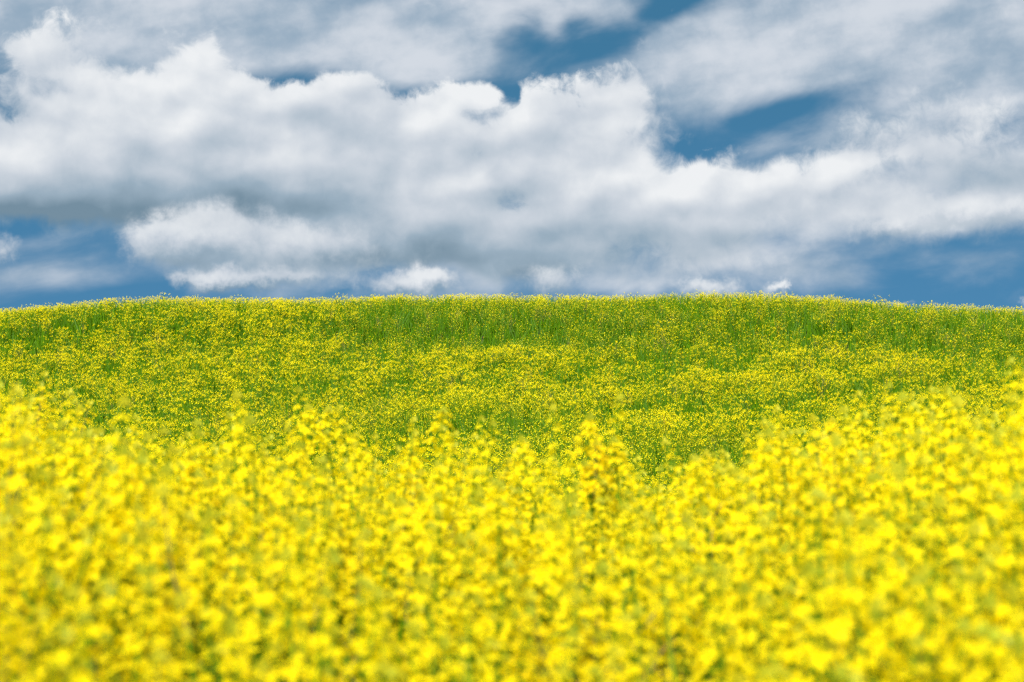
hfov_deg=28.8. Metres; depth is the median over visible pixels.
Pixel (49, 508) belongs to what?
rapeseed plant
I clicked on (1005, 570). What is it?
rapeseed plant
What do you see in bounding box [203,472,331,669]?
rapeseed plant
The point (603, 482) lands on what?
rapeseed plant
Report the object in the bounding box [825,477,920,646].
rapeseed plant
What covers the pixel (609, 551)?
rapeseed plant
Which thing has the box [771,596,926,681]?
rapeseed plant
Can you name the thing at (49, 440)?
rapeseed plant
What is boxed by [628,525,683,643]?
rapeseed plant
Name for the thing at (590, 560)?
rapeseed plant
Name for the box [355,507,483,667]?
rapeseed plant
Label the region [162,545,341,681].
rapeseed plant
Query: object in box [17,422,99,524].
rapeseed plant
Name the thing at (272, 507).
rapeseed plant
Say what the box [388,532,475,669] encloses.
rapeseed plant
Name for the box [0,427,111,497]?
rapeseed plant
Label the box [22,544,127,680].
rapeseed plant
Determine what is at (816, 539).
rapeseed plant
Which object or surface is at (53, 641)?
rapeseed plant
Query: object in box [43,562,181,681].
rapeseed plant
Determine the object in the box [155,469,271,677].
rapeseed plant
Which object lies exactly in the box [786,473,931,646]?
rapeseed plant
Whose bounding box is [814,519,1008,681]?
rapeseed plant
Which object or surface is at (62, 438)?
rapeseed plant
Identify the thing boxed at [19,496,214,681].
rapeseed plant
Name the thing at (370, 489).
rapeseed plant
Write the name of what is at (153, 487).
rapeseed plant
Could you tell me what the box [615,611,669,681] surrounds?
rapeseed plant
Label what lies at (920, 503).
rapeseed plant
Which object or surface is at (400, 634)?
green undergrowth
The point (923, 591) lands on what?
rapeseed plant
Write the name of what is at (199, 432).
rapeseed plant
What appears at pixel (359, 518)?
rapeseed plant
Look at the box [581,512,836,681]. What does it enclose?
rapeseed plant
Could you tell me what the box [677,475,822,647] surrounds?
rapeseed plant
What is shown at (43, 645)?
rapeseed plant
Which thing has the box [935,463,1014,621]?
rapeseed plant
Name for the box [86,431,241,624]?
rapeseed plant
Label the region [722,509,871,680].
rapeseed plant
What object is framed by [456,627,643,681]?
rapeseed plant
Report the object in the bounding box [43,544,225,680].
rapeseed plant
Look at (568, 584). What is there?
rapeseed plant
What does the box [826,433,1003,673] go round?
rapeseed plant
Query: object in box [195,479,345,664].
rapeseed plant
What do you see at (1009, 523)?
rapeseed plant
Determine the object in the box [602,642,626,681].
rapeseed plant
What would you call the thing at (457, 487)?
rapeseed plant
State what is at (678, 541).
rapeseed plant
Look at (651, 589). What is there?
rapeseed plant
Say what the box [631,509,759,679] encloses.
rapeseed plant
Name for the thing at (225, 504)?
rapeseed plant
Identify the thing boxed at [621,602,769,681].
rapeseed plant
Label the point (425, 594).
rapeseed plant
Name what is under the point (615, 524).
rapeseed plant
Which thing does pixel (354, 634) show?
rapeseed plant
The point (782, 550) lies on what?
rapeseed plant
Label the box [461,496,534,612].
rapeseed plant
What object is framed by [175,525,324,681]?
rapeseed plant
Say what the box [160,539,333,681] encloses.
rapeseed plant
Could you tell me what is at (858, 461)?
rapeseed plant
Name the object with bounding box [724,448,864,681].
rapeseed plant
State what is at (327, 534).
rapeseed plant
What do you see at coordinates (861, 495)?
rapeseed plant
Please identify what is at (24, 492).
rapeseed plant
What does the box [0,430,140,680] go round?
rapeseed plant
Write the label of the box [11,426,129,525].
rapeseed plant
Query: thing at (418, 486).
rapeseed plant
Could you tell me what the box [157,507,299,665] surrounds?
rapeseed plant
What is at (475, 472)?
rapeseed plant
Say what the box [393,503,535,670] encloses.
rapeseed plant
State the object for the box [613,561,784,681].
rapeseed plant
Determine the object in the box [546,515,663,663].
rapeseed plant
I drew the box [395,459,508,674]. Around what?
rapeseed plant
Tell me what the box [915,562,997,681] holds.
rapeseed plant
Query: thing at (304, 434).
rapeseed plant
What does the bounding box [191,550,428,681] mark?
rapeseed plant
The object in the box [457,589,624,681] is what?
rapeseed plant
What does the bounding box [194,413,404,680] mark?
rapeseed plant
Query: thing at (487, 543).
rapeseed plant
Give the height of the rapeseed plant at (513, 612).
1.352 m
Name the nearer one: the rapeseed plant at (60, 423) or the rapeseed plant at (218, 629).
the rapeseed plant at (218, 629)
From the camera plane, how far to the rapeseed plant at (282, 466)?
5.37 m
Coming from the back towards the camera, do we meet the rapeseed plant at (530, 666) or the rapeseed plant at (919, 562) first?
the rapeseed plant at (919, 562)
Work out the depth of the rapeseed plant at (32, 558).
4.38 m
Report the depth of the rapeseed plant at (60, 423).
5.48 m
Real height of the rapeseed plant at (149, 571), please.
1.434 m
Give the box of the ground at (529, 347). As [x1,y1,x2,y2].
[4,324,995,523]
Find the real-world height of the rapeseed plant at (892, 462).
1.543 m
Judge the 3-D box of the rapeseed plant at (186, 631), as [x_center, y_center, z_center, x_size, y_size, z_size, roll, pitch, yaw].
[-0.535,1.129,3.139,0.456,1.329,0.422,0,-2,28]
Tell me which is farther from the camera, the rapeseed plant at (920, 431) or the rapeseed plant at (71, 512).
the rapeseed plant at (920, 431)
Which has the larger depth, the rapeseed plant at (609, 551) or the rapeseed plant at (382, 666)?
the rapeseed plant at (609, 551)
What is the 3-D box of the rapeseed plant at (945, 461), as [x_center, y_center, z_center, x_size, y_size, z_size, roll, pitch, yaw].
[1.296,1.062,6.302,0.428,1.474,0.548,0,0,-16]
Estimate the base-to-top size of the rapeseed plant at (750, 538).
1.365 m
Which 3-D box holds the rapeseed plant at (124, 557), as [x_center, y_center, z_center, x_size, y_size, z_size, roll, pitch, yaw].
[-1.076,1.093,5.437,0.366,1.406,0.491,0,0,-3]
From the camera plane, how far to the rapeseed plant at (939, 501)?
3.04 m
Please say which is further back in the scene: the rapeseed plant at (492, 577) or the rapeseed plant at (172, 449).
the rapeseed plant at (172, 449)
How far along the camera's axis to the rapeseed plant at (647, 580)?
4.43 m
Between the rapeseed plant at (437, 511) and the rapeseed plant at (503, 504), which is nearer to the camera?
the rapeseed plant at (437, 511)
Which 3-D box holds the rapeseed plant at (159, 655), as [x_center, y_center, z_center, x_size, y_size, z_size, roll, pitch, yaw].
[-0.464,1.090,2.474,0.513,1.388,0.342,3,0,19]
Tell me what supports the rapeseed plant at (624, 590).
on the ground at (529, 347)
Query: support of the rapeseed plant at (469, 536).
on the ground at (529, 347)
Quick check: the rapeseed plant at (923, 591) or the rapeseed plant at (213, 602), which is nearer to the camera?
the rapeseed plant at (923, 591)
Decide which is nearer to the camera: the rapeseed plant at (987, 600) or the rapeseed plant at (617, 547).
the rapeseed plant at (987, 600)
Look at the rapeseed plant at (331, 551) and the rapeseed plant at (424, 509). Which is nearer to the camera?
the rapeseed plant at (331, 551)
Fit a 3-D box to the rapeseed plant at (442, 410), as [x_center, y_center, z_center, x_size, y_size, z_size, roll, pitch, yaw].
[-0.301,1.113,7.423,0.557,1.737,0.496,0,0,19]
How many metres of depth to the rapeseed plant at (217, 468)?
5.69 m
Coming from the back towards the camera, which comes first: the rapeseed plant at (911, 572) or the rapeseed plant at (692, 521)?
the rapeseed plant at (692, 521)
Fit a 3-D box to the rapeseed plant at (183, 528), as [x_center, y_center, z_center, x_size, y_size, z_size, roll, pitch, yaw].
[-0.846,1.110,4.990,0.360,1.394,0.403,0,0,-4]
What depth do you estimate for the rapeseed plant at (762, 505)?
5.90 m
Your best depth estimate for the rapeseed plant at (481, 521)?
5.49 m
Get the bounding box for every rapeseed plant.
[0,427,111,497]
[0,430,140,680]
[0,432,215,681]
[0,471,96,652]
[0,501,80,681]
[0,512,71,675]
[0,518,58,680]
[0,531,172,681]
[0,534,69,681]
[0,545,91,681]
[1,468,137,670]
[1,500,126,678]
[1,539,40,675]
[2,501,98,681]
[3,577,227,681]
[4,433,149,629]
[6,418,149,582]
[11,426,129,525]
[12,508,138,679]
[13,511,88,676]
[16,428,122,522]
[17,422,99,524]
[17,436,56,525]
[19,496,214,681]
[22,457,61,535]
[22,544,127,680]
[30,444,263,681]
[34,441,105,589]
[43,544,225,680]
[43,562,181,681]
[48,394,199,678]
[48,490,172,669]
[59,427,233,625]
[61,433,196,615]
[65,449,98,514]
[72,448,175,603]
[73,589,269,681]
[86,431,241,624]
[90,463,294,681]
[93,444,238,681]
[97,486,226,662]
[100,517,243,660]
[102,461,262,678]
[108,562,279,681]
[121,483,345,681]
[122,444,212,621]
[124,426,289,663]
[135,530,308,681]
[147,646,169,681]
[148,555,253,678]
[150,472,303,530]
[151,474,249,629]
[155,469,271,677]
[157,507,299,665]
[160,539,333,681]
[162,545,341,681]
[168,626,262,681]
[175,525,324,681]
[178,390,326,651]
[179,502,248,678]
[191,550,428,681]
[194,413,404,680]
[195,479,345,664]
[198,463,316,655]
[198,496,297,655]
[198,545,398,681]
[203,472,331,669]
[215,544,316,681]
[216,531,403,681]
[216,583,394,681]
[221,462,373,654]
[228,498,389,675]
[230,546,342,680]
[236,479,354,671]
[243,463,372,662]
[244,469,310,557]
[251,464,382,588]
[259,386,372,546]
[261,477,358,663]
[262,453,424,623]
[265,475,402,590]
[272,567,378,681]
[278,514,425,669]
[285,489,387,585]
[291,573,537,681]
[296,491,443,681]
[296,517,409,659]
[298,485,388,659]
[313,498,455,646]
[317,554,457,680]
[320,633,568,681]
[321,568,473,680]
[323,604,443,681]
[335,470,431,654]
[338,484,491,614]
[345,406,491,536]
[352,468,521,675]
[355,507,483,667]
[356,589,486,681]
[360,490,496,677]
[362,573,491,681]
[368,486,432,622]
[370,507,522,673]
[371,659,397,681]
[382,499,514,661]
[386,476,577,681]
[386,500,414,602]
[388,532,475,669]
[389,530,571,681]
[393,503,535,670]
[394,489,534,679]
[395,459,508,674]
[403,530,517,667]
[403,572,556,681]
[413,483,497,628]
[419,497,593,680]
[428,498,548,654]
[442,484,519,619]
[442,500,566,637]
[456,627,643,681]
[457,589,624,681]
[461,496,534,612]
[461,518,555,673]
[474,572,576,681]
[482,502,627,660]
[487,545,631,681]
[488,509,662,678]
[501,635,543,681]
[508,393,642,645]
[508,568,619,681]
[514,478,630,640]
[514,588,739,681]
[516,485,640,612]
[523,657,539,681]
[524,499,731,681]
[526,488,675,638]
[535,590,682,681]
[537,494,657,615]
[537,584,703,681]
[540,595,618,667]
[541,521,684,681]
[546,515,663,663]
[558,543,609,591]
[560,542,685,656]
[572,537,759,681]
[577,435,712,603]
[578,551,627,635]
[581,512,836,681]
[583,514,710,600]
[593,488,693,677]
[595,548,714,678]
[602,577,682,681]
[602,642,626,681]
[609,554,667,680]
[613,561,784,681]
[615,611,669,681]
[618,521,727,622]
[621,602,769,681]
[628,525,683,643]
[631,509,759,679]
[642,470,770,590]
[642,503,821,676]
[646,545,802,681]
[646,580,801,681]
[652,520,744,681]
[660,475,802,660]
[664,462,781,594]
[666,427,811,678]
[667,479,778,624]
[673,542,832,681]
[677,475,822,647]
[682,471,787,594]
[689,460,988,681]
[698,465,846,657]
[704,541,870,678]
[706,515,925,681]
[709,469,845,595]
[711,535,792,674]
[712,464,833,577]
[718,600,884,681]
[722,432,852,625]
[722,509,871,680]
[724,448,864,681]
[729,518,908,675]
[730,591,802,681]
[736,443,882,668]
[742,490,929,681]
[745,504,881,664]
[754,507,1023,681]
[763,518,903,650]
[767,416,896,539]
[769,413,912,565]
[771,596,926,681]
[772,443,884,538]
[784,432,908,661]
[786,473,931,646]
[790,492,1023,681]
[804,430,895,550]
[804,610,913,681]
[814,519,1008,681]
[819,405,922,580]
[821,616,972,681]
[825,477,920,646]
[825,515,1022,681]
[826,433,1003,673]
[830,559,892,681]
[838,574,981,678]
[840,463,930,514]
[847,447,978,565]
[856,391,1001,658]
[856,454,962,584]
[856,460,955,558]
[858,523,966,649]
[860,448,957,580]
[861,457,993,636]
[864,505,1007,645]
[865,581,1023,681]
[866,413,990,622]
[877,437,977,586]
[880,394,990,665]
[880,515,982,677]
[894,430,1023,580]
[895,503,1023,653]
[898,531,1023,681]
[899,467,1020,594]
[901,486,1023,681]
[909,591,1023,681]
[912,424,985,580]
[912,540,1023,681]
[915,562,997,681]
[919,474,1020,583]
[929,432,1023,531]
[929,481,1023,638]
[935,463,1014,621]
[940,512,1023,681]
[945,508,1022,624]
[972,574,1022,663]
[973,605,1004,679]
[979,469,997,561]
[1002,502,1023,564]
[1014,669,1023,681]
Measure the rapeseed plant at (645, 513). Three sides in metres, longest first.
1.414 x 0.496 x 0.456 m
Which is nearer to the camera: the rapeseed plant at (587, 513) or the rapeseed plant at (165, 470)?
the rapeseed plant at (165, 470)
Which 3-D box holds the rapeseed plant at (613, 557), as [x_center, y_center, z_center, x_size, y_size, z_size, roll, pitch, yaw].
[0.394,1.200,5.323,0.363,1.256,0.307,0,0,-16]
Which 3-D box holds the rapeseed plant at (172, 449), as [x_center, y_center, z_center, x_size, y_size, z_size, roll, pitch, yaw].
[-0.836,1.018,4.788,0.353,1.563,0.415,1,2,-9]
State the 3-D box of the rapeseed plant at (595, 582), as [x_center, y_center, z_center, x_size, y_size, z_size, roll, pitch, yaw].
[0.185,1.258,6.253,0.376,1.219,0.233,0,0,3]
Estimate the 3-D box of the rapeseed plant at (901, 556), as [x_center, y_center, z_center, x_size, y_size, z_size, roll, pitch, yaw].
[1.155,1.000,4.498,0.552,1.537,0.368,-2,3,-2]
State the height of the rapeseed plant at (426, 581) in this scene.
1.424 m
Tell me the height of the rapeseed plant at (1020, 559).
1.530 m
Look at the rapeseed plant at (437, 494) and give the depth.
4.97 m
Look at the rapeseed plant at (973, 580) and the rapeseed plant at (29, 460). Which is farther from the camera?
the rapeseed plant at (29, 460)
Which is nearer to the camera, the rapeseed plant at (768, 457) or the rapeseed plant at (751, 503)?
the rapeseed plant at (751, 503)
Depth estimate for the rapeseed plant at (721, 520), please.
4.65 m
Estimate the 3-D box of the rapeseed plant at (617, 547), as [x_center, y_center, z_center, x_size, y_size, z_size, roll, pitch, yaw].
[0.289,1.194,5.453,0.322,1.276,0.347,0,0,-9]
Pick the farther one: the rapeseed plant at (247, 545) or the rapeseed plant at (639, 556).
the rapeseed plant at (639, 556)
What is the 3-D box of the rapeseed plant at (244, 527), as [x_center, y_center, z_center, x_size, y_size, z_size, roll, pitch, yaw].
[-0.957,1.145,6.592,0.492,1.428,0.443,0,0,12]
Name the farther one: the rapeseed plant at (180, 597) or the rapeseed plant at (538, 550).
the rapeseed plant at (538, 550)
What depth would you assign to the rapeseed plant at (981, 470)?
6.01 m
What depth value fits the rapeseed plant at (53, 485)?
4.45 m
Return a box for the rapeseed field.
[0,369,1023,634]
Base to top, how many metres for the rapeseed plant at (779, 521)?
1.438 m
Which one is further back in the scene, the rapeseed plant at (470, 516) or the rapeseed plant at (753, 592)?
the rapeseed plant at (470, 516)
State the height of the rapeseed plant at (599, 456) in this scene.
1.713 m
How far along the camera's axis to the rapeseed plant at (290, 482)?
5.30 m
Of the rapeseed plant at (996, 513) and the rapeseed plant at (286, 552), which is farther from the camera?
the rapeseed plant at (996, 513)
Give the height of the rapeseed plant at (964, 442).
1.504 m
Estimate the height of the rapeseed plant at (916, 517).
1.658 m
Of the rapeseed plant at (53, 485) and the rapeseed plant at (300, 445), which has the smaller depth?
the rapeseed plant at (53, 485)
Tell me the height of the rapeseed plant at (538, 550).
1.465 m
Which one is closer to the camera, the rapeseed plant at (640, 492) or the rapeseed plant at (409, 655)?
the rapeseed plant at (409, 655)
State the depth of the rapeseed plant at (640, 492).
5.62 m
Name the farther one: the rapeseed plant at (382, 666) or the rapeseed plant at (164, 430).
the rapeseed plant at (164, 430)
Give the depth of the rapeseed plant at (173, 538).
4.56 m
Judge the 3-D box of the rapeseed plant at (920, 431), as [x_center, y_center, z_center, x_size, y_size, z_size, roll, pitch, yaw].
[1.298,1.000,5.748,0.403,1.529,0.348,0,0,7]
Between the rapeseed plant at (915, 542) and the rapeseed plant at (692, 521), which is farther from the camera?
the rapeseed plant at (692, 521)
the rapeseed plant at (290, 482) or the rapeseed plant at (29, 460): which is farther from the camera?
the rapeseed plant at (29, 460)
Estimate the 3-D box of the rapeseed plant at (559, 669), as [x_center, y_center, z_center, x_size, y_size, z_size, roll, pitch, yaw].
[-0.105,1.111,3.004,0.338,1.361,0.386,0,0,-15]
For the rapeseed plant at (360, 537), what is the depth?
4.00 m
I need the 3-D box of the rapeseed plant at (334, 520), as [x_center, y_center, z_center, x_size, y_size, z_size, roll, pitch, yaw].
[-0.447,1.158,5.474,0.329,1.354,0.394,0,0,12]
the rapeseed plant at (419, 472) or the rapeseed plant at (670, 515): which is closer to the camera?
the rapeseed plant at (670, 515)
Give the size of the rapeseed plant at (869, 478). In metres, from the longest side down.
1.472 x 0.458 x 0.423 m
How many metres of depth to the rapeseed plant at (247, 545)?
5.80 m
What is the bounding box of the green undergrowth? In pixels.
[32,538,991,681]
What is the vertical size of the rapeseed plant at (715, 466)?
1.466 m
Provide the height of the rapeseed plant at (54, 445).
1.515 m
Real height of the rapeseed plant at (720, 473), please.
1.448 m
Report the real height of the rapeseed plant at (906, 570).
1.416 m
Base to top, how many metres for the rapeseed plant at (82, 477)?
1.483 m
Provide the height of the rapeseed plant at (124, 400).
1.679 m
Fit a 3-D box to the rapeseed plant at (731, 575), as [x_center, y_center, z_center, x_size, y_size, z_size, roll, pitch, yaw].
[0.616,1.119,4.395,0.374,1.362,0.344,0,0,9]
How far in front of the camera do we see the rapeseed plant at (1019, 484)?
4.87 m
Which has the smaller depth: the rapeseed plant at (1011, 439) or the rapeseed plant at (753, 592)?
the rapeseed plant at (753, 592)
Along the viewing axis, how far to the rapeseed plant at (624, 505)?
3.95 m
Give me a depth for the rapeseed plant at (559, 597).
4.05 m
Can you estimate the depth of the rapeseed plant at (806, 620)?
3.71 m
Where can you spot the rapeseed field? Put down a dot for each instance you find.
(792, 453)
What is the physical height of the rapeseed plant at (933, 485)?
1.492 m
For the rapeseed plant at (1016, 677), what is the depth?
2.28 m
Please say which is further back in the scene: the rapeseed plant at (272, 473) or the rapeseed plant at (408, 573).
the rapeseed plant at (272, 473)
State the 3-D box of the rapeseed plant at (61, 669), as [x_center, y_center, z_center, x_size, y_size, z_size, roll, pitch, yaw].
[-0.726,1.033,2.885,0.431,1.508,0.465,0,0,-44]
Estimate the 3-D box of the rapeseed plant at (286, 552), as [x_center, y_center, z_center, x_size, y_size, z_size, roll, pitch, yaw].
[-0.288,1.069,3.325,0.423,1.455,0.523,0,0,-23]
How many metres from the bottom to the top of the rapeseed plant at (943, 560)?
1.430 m
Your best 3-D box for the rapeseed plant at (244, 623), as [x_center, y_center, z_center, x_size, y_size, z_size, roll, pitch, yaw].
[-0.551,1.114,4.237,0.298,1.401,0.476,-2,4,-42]
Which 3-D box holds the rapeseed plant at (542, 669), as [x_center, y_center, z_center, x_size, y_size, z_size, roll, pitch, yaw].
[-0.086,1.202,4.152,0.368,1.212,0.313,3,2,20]
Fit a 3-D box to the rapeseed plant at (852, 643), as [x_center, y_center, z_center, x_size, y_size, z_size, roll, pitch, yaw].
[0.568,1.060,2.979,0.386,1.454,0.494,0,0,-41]
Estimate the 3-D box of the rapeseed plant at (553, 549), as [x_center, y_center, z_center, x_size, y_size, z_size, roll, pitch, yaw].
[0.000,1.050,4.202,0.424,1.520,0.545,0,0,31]
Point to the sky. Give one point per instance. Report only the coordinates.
(289, 149)
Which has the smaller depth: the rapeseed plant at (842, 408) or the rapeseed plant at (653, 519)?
the rapeseed plant at (653, 519)
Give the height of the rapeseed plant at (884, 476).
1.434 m
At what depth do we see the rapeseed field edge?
3.64 m
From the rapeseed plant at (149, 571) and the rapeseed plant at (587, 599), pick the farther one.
the rapeseed plant at (587, 599)
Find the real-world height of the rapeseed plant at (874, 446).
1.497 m
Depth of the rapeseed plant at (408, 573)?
4.50 m
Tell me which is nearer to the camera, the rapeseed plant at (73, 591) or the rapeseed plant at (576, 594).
the rapeseed plant at (73, 591)
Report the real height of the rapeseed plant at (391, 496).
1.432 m
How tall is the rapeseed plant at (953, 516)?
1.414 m
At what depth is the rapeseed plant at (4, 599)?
4.07 m
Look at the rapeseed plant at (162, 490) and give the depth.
3.47 m
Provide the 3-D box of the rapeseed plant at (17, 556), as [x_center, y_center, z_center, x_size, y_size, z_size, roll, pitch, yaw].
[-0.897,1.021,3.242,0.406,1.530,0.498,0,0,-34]
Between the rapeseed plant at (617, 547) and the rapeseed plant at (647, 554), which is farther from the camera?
the rapeseed plant at (647, 554)
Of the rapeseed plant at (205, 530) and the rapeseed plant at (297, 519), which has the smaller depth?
the rapeseed plant at (297, 519)
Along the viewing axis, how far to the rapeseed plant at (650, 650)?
4.47 m
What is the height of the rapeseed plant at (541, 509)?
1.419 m
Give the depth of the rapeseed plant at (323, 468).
5.25 m
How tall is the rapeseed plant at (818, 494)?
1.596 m
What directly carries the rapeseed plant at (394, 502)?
on the ground at (529, 347)
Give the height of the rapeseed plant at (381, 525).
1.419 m
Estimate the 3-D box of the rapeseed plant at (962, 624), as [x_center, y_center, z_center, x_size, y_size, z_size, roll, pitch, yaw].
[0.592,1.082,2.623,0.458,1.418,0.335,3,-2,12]
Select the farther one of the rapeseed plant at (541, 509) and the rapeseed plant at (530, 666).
the rapeseed plant at (541, 509)
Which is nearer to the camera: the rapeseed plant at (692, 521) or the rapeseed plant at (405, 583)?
the rapeseed plant at (405, 583)
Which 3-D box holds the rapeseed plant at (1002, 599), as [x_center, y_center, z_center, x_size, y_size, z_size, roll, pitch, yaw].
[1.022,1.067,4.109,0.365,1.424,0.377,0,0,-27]
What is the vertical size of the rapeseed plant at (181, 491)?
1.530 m
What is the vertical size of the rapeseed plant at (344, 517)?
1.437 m
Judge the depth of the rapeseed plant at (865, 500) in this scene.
5.91 m
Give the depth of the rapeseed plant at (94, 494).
5.67 m
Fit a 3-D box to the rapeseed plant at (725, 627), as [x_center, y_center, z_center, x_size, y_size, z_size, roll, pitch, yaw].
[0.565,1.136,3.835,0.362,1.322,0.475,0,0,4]
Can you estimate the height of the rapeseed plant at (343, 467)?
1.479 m
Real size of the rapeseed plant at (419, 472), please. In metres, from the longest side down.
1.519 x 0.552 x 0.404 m
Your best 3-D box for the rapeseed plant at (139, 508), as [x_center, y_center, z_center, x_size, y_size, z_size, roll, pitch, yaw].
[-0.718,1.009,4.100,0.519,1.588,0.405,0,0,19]
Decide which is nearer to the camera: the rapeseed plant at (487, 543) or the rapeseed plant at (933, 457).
the rapeseed plant at (487, 543)
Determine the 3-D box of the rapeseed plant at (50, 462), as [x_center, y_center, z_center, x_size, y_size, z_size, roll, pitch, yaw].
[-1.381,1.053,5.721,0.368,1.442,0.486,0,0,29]
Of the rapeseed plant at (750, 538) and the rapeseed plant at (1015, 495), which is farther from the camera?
the rapeseed plant at (750, 538)
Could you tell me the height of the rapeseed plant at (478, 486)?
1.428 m
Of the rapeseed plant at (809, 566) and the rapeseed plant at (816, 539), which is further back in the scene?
the rapeseed plant at (816, 539)
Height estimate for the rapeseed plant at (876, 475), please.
1.656 m
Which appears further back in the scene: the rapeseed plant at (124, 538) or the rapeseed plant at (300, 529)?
the rapeseed plant at (300, 529)
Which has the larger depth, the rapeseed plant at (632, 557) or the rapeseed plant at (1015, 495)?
the rapeseed plant at (632, 557)
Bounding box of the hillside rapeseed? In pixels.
[0,289,1023,532]
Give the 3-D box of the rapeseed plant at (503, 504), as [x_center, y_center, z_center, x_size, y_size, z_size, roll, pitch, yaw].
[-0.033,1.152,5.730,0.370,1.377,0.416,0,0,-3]
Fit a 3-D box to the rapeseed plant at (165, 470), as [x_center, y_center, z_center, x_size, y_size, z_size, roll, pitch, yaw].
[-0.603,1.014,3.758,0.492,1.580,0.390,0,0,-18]
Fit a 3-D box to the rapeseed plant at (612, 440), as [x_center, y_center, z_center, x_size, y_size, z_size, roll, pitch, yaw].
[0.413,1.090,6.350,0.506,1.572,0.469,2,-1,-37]
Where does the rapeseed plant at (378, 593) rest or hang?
on the ground at (529, 347)
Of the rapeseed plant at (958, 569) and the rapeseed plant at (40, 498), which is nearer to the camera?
the rapeseed plant at (958, 569)
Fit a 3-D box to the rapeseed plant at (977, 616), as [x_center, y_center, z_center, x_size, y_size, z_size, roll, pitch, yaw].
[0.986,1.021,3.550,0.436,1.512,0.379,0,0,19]
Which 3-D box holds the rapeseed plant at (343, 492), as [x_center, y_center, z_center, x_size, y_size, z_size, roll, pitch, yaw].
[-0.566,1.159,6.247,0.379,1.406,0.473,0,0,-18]
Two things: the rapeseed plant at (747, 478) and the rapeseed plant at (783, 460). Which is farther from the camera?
the rapeseed plant at (783, 460)
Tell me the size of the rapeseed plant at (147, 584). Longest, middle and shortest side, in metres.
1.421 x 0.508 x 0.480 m
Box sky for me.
[0,0,1023,318]
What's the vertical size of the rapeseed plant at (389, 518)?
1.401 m
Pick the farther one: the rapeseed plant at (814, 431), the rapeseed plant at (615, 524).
the rapeseed plant at (814, 431)
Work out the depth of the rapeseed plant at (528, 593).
3.50 m
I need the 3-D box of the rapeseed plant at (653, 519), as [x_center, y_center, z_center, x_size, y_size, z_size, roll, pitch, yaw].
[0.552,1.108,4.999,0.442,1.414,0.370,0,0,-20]
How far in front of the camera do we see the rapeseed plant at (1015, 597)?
3.22 m
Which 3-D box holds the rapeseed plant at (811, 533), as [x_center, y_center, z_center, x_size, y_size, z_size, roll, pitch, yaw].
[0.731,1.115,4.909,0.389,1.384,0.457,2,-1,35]
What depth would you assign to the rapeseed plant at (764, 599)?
2.98 m
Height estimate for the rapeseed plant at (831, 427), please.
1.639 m
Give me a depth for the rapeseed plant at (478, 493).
5.18 m
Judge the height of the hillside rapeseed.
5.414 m
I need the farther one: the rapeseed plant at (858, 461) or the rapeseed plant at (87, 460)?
the rapeseed plant at (87, 460)
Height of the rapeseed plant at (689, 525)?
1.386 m
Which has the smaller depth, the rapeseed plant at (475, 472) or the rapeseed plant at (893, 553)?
the rapeseed plant at (893, 553)
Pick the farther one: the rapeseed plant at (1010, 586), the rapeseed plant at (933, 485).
the rapeseed plant at (933, 485)
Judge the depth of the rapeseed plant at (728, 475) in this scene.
6.52 m
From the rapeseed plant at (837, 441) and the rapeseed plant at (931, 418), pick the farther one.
the rapeseed plant at (931, 418)
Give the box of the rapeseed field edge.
[0,356,1023,681]
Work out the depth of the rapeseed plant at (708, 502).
5.40 m
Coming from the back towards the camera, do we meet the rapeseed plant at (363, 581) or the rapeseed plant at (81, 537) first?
the rapeseed plant at (81, 537)
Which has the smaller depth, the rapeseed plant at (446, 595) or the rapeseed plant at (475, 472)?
the rapeseed plant at (446, 595)
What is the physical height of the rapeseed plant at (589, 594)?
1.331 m
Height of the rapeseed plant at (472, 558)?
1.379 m
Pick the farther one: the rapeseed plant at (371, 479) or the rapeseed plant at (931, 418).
the rapeseed plant at (371, 479)
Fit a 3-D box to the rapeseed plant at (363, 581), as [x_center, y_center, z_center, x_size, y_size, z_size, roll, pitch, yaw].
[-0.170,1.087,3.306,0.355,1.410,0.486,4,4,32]
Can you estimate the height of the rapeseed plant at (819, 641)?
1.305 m

